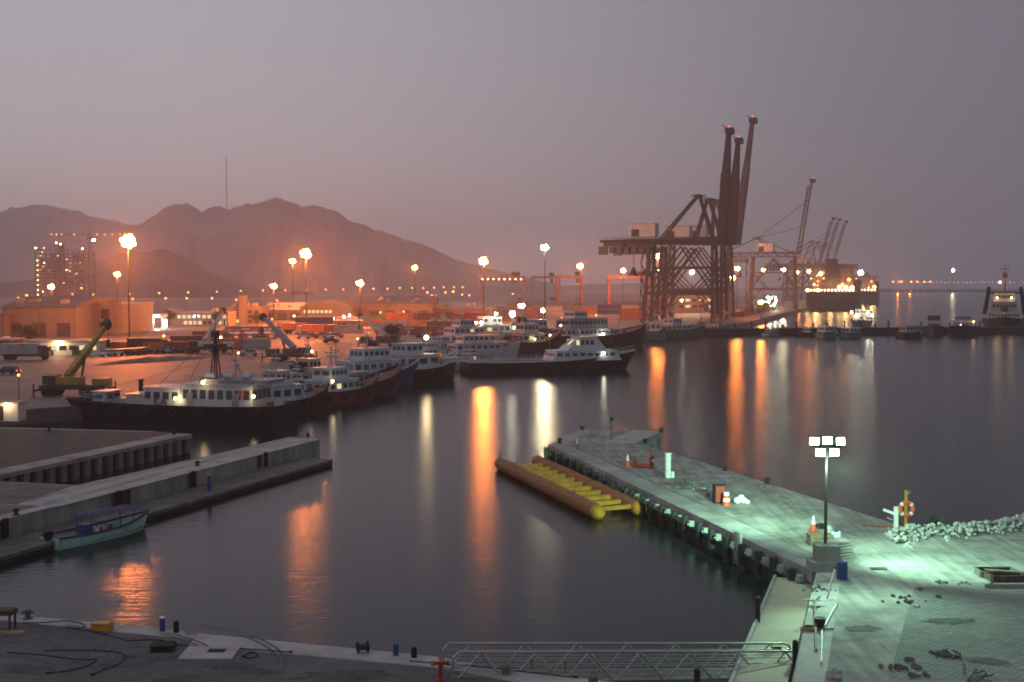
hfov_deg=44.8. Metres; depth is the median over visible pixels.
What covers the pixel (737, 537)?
ladder
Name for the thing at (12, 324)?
loading door
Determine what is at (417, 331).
lorry
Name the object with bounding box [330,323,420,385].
workboat
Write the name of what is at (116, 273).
mast light
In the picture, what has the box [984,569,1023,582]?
pit box
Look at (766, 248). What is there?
quay crane
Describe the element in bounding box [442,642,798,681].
gangway
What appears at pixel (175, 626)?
mooring post
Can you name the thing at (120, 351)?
parked car
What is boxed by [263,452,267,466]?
rubber fender
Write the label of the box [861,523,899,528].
plank
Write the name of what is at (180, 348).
parked car
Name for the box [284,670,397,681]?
oil stain
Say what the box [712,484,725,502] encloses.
cabinet
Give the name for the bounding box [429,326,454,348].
launch
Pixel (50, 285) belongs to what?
mast light
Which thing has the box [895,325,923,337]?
boat
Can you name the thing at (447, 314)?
loading door
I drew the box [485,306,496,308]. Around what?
shipping container
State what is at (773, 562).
fender pile
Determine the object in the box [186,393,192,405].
door
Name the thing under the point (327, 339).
parked car
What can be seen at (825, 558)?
foundation block
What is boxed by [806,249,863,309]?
container ship
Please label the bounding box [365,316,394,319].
shipping container
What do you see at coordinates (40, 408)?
yard ground
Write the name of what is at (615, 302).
shipping container
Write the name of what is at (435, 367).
workboat
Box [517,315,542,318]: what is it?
shipping container
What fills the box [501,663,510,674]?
anchor block
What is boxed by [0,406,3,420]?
door
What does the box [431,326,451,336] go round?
lorry
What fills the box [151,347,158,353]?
parked car
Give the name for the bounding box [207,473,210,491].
dock post
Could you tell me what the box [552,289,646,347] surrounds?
supply ship
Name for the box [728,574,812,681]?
landing platform
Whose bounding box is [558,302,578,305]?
shipping container
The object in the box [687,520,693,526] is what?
rubber buffer
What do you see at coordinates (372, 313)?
loading door
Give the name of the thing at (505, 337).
launch
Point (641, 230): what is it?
quay crane
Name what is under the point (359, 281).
mast light
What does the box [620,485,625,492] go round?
fender pile
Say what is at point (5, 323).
warehouse
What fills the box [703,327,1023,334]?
jetty
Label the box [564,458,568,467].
fender pile
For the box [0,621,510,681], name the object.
paved area
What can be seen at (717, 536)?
rubber buffer
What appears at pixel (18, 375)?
lamp post
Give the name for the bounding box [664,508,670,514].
rubber buffer
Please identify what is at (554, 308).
shipping container
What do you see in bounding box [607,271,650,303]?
yard gantry crane
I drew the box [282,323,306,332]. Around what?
lorry
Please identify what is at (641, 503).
fender pile
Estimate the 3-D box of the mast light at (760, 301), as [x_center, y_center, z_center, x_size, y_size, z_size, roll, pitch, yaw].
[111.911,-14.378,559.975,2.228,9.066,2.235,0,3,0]
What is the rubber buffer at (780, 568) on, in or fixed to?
attached to the pier coping at (805, 571)
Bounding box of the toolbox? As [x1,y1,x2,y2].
[816,523,823,528]
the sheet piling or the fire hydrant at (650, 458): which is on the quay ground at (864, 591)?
the fire hydrant at (650, 458)
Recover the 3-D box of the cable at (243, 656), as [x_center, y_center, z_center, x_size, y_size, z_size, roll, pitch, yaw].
[-11.201,13.512,53.485,0.612,0.100,0.807,1,3,25]
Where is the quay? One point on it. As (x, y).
(19, 446)
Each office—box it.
[163,308,236,325]
[218,295,268,323]
[668,295,715,312]
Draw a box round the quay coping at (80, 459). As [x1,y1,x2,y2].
[0,434,191,478]
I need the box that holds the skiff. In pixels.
[39,504,148,549]
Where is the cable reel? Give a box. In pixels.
[356,641,369,652]
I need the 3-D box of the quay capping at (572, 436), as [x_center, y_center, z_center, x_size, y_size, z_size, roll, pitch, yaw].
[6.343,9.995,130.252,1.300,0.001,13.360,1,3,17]
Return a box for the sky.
[0,0,1023,286]
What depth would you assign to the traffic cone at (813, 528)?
80.06 m
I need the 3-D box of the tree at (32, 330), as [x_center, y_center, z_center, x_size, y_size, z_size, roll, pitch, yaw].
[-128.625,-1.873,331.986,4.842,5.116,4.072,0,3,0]
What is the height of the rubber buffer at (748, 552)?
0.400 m
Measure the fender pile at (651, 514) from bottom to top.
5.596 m
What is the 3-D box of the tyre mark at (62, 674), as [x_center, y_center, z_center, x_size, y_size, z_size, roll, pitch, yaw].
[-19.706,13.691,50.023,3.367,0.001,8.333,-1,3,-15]
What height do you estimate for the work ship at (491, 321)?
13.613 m
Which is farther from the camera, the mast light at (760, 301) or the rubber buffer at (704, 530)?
the mast light at (760, 301)
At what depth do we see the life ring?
80.84 m
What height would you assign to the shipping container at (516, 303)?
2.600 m
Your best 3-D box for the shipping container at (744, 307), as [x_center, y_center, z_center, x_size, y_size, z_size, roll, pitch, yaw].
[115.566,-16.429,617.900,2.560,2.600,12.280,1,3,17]
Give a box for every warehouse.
[0,312,11,336]
[2,296,108,336]
[351,296,439,319]
[435,301,484,318]
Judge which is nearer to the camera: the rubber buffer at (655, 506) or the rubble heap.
the rubble heap
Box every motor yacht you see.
[439,308,504,340]
[446,322,520,358]
[493,332,505,344]
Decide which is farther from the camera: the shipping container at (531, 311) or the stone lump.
the shipping container at (531, 311)
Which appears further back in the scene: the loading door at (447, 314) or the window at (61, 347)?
the loading door at (447, 314)
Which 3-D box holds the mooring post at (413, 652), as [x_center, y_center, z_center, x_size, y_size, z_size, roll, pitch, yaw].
[-4.200,14.279,53.319,0.254,2.330,0.260,0,3,0]
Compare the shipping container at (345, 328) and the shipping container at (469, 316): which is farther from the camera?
the shipping container at (469, 316)
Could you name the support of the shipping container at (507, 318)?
on the yard ground at (40, 408)
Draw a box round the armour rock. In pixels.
[882,288,1023,291]
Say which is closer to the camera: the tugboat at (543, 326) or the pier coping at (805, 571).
the pier coping at (805, 571)
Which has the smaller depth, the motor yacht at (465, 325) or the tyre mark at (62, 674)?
the tyre mark at (62, 674)
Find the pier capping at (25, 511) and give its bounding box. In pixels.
[0,439,318,519]
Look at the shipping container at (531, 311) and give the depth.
522.25 m
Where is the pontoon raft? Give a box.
[494,450,646,519]
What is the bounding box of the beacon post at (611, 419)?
[610,417,612,438]
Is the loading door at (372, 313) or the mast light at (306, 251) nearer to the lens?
the mast light at (306, 251)
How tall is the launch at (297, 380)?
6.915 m
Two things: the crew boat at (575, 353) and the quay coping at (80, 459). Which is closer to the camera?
the quay coping at (80, 459)
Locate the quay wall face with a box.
[3,440,182,483]
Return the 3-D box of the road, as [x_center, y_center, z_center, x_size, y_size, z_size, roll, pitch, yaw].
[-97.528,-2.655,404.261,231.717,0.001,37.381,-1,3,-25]
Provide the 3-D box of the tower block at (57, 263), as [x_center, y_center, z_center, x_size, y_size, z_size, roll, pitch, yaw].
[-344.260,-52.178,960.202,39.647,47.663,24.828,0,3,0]
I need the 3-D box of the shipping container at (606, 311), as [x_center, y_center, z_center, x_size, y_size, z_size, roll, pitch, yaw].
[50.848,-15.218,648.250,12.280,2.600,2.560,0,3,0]
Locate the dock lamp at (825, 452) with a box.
[809,437,844,544]
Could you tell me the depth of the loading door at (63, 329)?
372.82 m
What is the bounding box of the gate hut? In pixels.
[0,400,27,420]
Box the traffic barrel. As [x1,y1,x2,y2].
[722,492,729,506]
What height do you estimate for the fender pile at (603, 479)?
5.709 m
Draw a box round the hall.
[100,300,153,333]
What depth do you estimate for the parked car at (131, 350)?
277.93 m
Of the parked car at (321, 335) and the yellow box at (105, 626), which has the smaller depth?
the yellow box at (105, 626)
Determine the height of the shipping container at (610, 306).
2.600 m
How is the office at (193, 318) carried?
on the yard ground at (40, 408)
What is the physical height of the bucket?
0.437 m
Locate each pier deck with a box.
[0,481,70,504]
[0,505,54,515]
[19,437,310,506]
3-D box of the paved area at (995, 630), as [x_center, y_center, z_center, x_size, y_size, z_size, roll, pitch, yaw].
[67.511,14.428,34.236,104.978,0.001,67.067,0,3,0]
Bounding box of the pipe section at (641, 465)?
[633,460,653,467]
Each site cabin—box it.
[0,337,25,343]
[24,339,110,354]
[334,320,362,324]
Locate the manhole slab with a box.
[178,646,240,659]
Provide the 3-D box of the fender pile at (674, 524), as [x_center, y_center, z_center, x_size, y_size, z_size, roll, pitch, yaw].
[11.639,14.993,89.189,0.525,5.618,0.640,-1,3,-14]
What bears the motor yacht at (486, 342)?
on the water
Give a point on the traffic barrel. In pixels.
(726, 500)
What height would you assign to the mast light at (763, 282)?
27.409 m
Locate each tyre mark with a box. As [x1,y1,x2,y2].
[0,621,103,651]
[0,653,73,681]
[0,655,65,681]
[61,626,113,667]
[68,625,121,668]
[161,634,214,681]
[167,632,222,681]
[195,625,279,681]
[199,623,287,681]
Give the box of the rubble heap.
[928,649,960,658]
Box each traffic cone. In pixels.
[624,454,631,466]
[807,516,818,532]
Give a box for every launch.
[284,356,311,381]
[292,361,311,389]
[418,332,449,353]
[421,329,447,353]
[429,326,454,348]
[459,337,493,358]
[491,323,511,340]
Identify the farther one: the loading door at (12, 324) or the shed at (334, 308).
the shed at (334, 308)
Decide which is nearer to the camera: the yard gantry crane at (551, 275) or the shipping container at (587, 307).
the shipping container at (587, 307)
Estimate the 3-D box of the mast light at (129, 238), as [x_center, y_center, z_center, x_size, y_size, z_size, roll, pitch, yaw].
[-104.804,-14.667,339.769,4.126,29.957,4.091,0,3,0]
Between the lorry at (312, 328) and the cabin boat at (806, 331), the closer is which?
the lorry at (312, 328)
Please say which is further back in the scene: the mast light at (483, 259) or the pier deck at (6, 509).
the mast light at (483, 259)
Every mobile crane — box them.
[30,319,115,397]
[186,307,233,353]
[259,313,316,361]
[357,313,402,346]
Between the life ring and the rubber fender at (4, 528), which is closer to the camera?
the life ring
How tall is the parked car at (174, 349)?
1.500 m
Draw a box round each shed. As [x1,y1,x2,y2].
[267,303,307,319]
[299,299,358,319]
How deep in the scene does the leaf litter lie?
65.10 m
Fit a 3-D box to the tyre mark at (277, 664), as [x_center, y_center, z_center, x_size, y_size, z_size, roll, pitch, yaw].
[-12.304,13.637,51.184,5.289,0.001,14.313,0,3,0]
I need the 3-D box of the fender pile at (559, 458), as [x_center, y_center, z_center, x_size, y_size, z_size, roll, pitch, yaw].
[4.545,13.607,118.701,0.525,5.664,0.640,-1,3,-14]
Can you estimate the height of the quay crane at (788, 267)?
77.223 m
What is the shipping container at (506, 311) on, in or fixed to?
on the shipping container at (507, 318)
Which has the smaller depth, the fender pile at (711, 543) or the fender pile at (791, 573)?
the fender pile at (791, 573)
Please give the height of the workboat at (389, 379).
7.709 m
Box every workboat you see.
[66,325,297,428]
[260,348,329,414]
[302,347,378,406]
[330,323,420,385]
[342,355,401,397]
[390,317,466,383]
[663,309,705,338]
[707,316,742,327]
[923,304,944,335]
[948,307,978,335]
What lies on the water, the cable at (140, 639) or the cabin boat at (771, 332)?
the cabin boat at (771, 332)
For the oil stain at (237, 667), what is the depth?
51.69 m
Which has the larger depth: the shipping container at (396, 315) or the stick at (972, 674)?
the shipping container at (396, 315)
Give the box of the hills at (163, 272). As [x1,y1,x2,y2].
[0,249,311,297]
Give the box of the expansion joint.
[576,447,811,553]
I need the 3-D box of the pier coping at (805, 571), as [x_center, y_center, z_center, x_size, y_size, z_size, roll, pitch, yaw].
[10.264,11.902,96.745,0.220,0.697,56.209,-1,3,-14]
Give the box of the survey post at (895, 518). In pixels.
[883,506,897,526]
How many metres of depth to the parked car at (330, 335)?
366.02 m
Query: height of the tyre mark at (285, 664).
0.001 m
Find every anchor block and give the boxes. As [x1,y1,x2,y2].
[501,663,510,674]
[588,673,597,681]
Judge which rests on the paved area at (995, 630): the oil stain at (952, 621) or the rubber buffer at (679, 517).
the oil stain at (952, 621)
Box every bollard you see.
[12,508,19,514]
[21,609,33,619]
[763,477,770,483]
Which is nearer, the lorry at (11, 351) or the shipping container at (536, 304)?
the lorry at (11, 351)
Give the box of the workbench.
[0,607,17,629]
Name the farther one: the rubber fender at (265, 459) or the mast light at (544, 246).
the mast light at (544, 246)
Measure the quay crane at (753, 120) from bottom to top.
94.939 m
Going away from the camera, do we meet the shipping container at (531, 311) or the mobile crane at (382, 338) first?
the mobile crane at (382, 338)
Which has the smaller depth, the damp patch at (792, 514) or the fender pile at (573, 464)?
the damp patch at (792, 514)
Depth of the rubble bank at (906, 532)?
79.00 m
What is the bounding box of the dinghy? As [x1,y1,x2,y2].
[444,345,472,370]
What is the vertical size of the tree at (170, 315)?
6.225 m
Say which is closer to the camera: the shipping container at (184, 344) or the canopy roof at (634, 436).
the canopy roof at (634, 436)
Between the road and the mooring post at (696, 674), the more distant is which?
the road
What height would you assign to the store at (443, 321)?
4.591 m
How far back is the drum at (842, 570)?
67.24 m
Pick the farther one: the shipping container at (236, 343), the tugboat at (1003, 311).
the tugboat at (1003, 311)
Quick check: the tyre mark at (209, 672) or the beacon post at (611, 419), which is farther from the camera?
the beacon post at (611, 419)
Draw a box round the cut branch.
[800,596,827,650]
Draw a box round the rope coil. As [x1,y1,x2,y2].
[800,624,814,631]
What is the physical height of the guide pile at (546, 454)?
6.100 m
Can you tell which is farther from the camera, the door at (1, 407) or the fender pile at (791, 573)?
the door at (1, 407)
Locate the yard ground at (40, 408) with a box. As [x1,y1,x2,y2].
[0,290,808,425]
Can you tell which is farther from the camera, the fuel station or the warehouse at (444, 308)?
the warehouse at (444, 308)
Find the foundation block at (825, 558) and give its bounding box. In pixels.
[806,542,843,571]
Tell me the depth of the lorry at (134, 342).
288.27 m
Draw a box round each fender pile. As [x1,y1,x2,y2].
[550,451,554,461]
[557,454,561,464]
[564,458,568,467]
[571,459,575,471]
[577,463,582,474]
[586,468,591,478]
[592,472,597,480]
[601,475,606,484]
[609,480,615,488]
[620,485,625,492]
[629,489,635,496]
[639,495,645,516]
[648,500,654,521]
[659,504,665,527]
[671,511,677,533]
[682,514,688,539]
[696,522,702,547]
[708,528,714,554]
[723,536,730,562]
[738,544,745,570]
[754,550,762,579]
[769,557,777,584]
[788,567,796,580]
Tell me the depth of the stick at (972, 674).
50.68 m
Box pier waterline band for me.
[549,456,786,579]
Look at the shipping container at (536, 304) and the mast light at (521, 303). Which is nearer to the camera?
the mast light at (521, 303)
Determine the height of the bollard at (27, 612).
0.467 m
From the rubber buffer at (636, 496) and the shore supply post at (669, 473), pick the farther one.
the shore supply post at (669, 473)
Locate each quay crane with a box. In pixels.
[598,124,734,323]
[613,135,743,320]
[623,114,757,317]
[718,177,815,308]
[766,216,835,300]
[773,217,841,299]
[782,220,847,299]
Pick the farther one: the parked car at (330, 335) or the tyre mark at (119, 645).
the parked car at (330, 335)
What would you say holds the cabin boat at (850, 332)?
on the water
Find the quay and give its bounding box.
[0,428,182,469]
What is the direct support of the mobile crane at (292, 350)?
on the yard ground at (40, 408)
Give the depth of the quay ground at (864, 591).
74.90 m
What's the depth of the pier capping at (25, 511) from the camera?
99.57 m
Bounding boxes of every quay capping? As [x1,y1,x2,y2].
[0,427,154,431]
[0,433,184,472]
[0,615,185,637]
[189,633,607,681]
[551,429,592,444]
[551,444,812,564]
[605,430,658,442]
[793,583,839,681]
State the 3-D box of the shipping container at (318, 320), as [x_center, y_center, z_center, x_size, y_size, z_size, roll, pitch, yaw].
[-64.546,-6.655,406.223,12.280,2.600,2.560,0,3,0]
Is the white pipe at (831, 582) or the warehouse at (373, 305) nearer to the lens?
the white pipe at (831, 582)
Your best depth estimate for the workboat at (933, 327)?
433.36 m
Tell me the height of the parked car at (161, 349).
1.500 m
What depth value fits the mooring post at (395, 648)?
53.49 m
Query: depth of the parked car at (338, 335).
367.28 m
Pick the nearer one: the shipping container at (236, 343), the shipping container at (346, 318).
the shipping container at (236, 343)
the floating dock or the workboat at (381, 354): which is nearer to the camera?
the floating dock
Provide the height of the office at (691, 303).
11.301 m
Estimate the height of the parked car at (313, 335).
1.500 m
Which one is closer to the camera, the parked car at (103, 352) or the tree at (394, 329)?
the parked car at (103, 352)
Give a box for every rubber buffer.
[633,493,639,498]
[653,503,659,509]
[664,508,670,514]
[676,514,681,520]
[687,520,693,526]
[701,527,708,533]
[714,533,720,540]
[729,541,735,548]
[744,548,752,555]
[761,557,768,564]
[776,564,784,572]
[795,574,804,582]
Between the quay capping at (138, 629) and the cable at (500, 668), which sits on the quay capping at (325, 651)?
the cable at (500, 668)
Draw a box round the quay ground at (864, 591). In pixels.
[0,429,1023,681]
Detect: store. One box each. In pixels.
[426,317,461,325]
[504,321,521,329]
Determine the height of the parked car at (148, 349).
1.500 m
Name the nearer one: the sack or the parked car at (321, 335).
the sack
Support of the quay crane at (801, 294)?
on the yard ground at (40, 408)
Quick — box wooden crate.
[806,532,833,545]
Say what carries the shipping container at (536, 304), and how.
on the shipping container at (538, 307)
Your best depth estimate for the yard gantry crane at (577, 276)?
924.41 m
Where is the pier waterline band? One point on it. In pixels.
(749, 561)
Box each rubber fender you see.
[0,518,8,538]
[115,490,121,506]
[190,471,195,486]
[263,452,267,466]
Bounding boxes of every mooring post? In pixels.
[159,616,164,631]
[173,621,178,632]
[393,642,398,655]
[411,647,416,657]
[694,668,699,681]
[755,596,760,621]
[792,640,797,672]
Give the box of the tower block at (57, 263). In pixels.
[34,242,97,295]
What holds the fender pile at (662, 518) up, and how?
in the water
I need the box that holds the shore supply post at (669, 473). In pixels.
[664,452,673,477]
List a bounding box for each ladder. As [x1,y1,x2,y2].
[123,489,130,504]
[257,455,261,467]
[733,529,741,565]
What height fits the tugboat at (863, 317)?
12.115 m
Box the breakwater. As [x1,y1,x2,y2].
[880,290,1019,291]
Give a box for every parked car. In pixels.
[0,366,20,374]
[100,349,117,355]
[110,349,123,355]
[116,349,128,355]
[119,348,134,355]
[128,348,140,354]
[131,348,147,354]
[144,347,155,353]
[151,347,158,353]
[158,346,164,352]
[164,346,171,352]
[171,346,178,352]
[178,346,183,352]
[238,349,258,355]
[296,333,310,338]
[306,333,319,337]
[314,333,327,337]
[322,337,338,342]
[323,333,335,337]
[331,333,343,337]
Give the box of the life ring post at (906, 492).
[904,490,910,526]
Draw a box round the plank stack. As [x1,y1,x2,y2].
[821,538,856,558]
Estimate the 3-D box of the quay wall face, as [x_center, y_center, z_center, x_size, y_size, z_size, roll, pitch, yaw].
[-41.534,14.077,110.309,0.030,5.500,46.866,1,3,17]
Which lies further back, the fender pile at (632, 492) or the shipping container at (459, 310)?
the shipping container at (459, 310)
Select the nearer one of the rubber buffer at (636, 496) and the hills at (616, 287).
the rubber buffer at (636, 496)
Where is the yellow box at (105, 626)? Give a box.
[90,620,113,631]
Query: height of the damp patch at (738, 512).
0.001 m
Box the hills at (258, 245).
[65,197,554,292]
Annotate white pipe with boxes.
[820,629,823,663]
[823,603,837,627]
[826,567,836,598]
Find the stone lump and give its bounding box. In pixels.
[825,668,842,680]
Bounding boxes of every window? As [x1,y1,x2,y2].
[50,345,56,349]
[59,345,66,349]
[69,345,76,349]
[100,309,108,318]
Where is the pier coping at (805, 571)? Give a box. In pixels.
[548,444,814,582]
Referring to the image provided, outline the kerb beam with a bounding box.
[983,583,1023,587]
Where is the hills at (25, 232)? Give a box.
[0,204,278,289]
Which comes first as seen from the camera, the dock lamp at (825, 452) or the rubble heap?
the rubble heap
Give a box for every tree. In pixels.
[22,325,38,339]
[163,310,175,325]
[210,311,223,318]
[252,313,259,325]
[384,323,399,334]
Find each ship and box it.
[476,300,543,335]
[506,307,561,357]
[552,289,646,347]
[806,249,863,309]
[854,267,879,303]
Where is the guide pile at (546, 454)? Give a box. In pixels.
[544,447,552,458]
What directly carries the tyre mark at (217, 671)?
on the paved area at (35, 640)
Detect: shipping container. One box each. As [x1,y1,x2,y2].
[110,341,130,348]
[113,341,165,352]
[144,341,188,351]
[217,338,241,348]
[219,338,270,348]
[295,317,333,324]
[327,325,362,332]
[336,316,364,319]
[363,320,396,326]
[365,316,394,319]
[385,313,418,319]
[385,320,418,325]
[407,313,440,319]
[407,320,427,325]
[451,313,484,318]
[453,309,482,312]
[473,309,502,314]
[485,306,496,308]
[492,306,508,308]
[493,309,520,314]
[503,316,520,320]
[509,302,529,305]
[509,306,524,308]
[514,309,542,314]
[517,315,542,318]
[525,302,545,305]
[525,306,543,308]
[542,306,562,310]
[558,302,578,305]
[558,306,578,310]
[573,309,596,313]
[575,306,595,308]
[598,304,621,308]
[598,309,621,313]
[605,301,620,303]
[620,308,647,312]
[620,313,647,318]
[621,301,637,304]
[735,311,743,316]
[740,305,748,310]
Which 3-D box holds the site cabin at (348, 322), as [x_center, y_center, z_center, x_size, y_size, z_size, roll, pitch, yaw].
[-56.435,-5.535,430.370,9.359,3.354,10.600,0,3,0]
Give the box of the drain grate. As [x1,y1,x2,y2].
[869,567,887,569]
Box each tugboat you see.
[287,334,343,378]
[507,298,555,340]
[645,308,667,339]
[850,300,872,326]
[982,265,1023,326]
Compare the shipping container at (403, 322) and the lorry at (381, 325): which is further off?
the shipping container at (403, 322)
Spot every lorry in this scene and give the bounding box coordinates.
[0,343,51,359]
[127,338,171,346]
[170,335,211,340]
[192,331,230,337]
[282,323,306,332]
[294,324,326,333]
[372,322,402,331]
[393,326,426,337]
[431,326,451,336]
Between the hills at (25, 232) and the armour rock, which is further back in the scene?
the hills at (25, 232)
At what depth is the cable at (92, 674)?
54.02 m
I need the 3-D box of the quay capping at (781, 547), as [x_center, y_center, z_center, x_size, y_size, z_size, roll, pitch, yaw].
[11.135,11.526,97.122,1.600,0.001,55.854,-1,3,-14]
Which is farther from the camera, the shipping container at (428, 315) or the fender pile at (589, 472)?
the shipping container at (428, 315)
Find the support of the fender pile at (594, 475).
in the water
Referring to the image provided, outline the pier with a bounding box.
[0,437,319,540]
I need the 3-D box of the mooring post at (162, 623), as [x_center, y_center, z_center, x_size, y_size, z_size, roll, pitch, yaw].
[-16.118,13.972,57.352,0.254,2.570,0.260,0,3,0]
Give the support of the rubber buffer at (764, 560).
attached to the pier coping at (805, 571)
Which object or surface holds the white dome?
on the quay ground at (864, 591)
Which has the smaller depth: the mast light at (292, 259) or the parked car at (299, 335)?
the parked car at (299, 335)
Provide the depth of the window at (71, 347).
277.67 m
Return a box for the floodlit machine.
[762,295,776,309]
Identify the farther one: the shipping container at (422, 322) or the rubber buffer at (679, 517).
the shipping container at (422, 322)
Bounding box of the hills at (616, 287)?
[557,283,701,290]
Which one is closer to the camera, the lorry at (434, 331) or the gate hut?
the gate hut
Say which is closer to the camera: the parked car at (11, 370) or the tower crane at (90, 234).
the parked car at (11, 370)
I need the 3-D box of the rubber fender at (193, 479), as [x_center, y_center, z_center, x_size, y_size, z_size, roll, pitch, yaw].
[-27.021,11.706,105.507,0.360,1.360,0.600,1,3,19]
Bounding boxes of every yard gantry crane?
[478,272,524,301]
[531,273,556,302]
[557,272,582,304]
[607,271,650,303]
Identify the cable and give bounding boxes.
[7,652,96,673]
[22,620,292,652]
[44,649,125,675]
[241,652,257,658]
[410,660,577,677]
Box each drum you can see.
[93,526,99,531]
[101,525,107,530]
[836,560,847,579]
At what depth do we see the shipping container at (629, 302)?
937.69 m
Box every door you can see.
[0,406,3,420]
[11,323,21,333]
[32,323,45,336]
[57,323,70,336]
[72,346,80,354]
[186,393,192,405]
[232,394,238,406]
[278,313,286,319]
[290,313,299,319]
[370,311,378,315]
[445,312,452,318]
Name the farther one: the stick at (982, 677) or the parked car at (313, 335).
the parked car at (313, 335)
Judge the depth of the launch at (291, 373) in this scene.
191.07 m
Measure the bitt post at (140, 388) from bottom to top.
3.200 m
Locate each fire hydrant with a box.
[431,656,449,681]
[646,454,653,468]
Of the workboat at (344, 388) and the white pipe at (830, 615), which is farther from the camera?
the workboat at (344, 388)
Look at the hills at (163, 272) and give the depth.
1501.16 m
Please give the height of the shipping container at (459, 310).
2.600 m
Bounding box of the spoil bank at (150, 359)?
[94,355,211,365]
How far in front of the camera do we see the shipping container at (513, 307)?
734.58 m
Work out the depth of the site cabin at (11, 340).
289.75 m
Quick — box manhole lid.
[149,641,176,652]
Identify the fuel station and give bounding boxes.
[153,314,167,328]
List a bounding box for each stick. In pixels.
[967,669,984,680]
[975,673,993,681]
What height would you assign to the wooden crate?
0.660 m
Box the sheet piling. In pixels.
[0,438,190,483]
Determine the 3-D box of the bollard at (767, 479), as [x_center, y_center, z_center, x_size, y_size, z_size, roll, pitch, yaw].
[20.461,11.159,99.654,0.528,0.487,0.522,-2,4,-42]
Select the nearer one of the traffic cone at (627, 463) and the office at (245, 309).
the traffic cone at (627, 463)
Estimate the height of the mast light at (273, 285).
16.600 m
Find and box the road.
[31,328,374,337]
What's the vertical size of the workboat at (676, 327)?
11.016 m
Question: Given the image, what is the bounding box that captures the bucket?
[814,616,825,627]
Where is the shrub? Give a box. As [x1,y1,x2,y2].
[925,511,948,525]
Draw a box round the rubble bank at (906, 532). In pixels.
[884,513,1023,547]
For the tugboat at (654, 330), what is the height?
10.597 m
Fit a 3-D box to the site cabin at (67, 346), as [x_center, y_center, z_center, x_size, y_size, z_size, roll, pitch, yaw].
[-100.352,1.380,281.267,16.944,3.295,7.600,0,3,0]
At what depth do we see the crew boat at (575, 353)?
252.51 m
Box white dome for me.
[823,525,832,532]
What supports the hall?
on the yard ground at (40, 408)
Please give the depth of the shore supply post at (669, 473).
102.17 m
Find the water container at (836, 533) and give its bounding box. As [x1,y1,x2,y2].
[831,529,840,538]
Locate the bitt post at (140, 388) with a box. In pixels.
[137,379,143,390]
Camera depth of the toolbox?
81.10 m
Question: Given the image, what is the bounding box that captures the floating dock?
[0,458,332,565]
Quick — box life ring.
[898,500,914,516]
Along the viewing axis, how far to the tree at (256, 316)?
468.56 m
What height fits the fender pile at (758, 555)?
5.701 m
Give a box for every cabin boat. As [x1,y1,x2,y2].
[761,328,779,335]
[798,327,814,335]
[838,326,861,337]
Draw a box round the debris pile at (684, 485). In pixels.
[665,479,700,488]
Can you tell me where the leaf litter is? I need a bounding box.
[802,583,836,591]
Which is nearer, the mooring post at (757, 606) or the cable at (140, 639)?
the cable at (140, 639)
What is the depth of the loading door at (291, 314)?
544.44 m
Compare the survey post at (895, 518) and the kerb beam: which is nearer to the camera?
the kerb beam
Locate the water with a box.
[0,287,1023,681]
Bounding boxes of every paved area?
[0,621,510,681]
[888,585,1023,681]
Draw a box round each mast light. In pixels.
[48,283,53,295]
[114,271,119,299]
[120,232,135,337]
[270,282,276,324]
[289,257,295,302]
[300,247,310,316]
[356,279,362,319]
[479,256,487,312]
[518,302,523,320]
[541,243,547,318]
[758,299,762,318]
[762,267,764,300]
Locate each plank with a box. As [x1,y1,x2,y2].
[0,629,25,635]
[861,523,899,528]
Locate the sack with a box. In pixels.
[734,494,749,503]
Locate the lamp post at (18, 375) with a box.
[17,374,19,399]
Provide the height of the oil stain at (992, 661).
0.001 m
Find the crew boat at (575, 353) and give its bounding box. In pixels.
[460,326,635,374]
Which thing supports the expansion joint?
on the quay ground at (864, 591)
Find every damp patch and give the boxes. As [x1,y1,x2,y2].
[615,460,631,463]
[651,470,664,475]
[731,511,745,514]
[756,510,778,519]
[783,511,801,518]
[839,529,865,537]
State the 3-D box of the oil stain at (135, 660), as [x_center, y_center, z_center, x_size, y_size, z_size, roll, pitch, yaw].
[-17.044,13.575,52.558,5.702,0.001,1.941,0,3,-8]
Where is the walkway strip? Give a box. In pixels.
[39,439,284,505]
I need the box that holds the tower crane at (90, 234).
[50,225,127,295]
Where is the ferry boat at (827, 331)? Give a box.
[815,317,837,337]
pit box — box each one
[974,567,1018,577]
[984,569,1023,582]
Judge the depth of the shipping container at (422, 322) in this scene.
460.19 m
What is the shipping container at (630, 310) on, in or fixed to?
on the shipping container at (628, 316)
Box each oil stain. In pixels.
[42,654,178,669]
[204,662,280,674]
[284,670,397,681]
[845,625,882,631]
[920,618,976,624]
[962,657,1013,665]

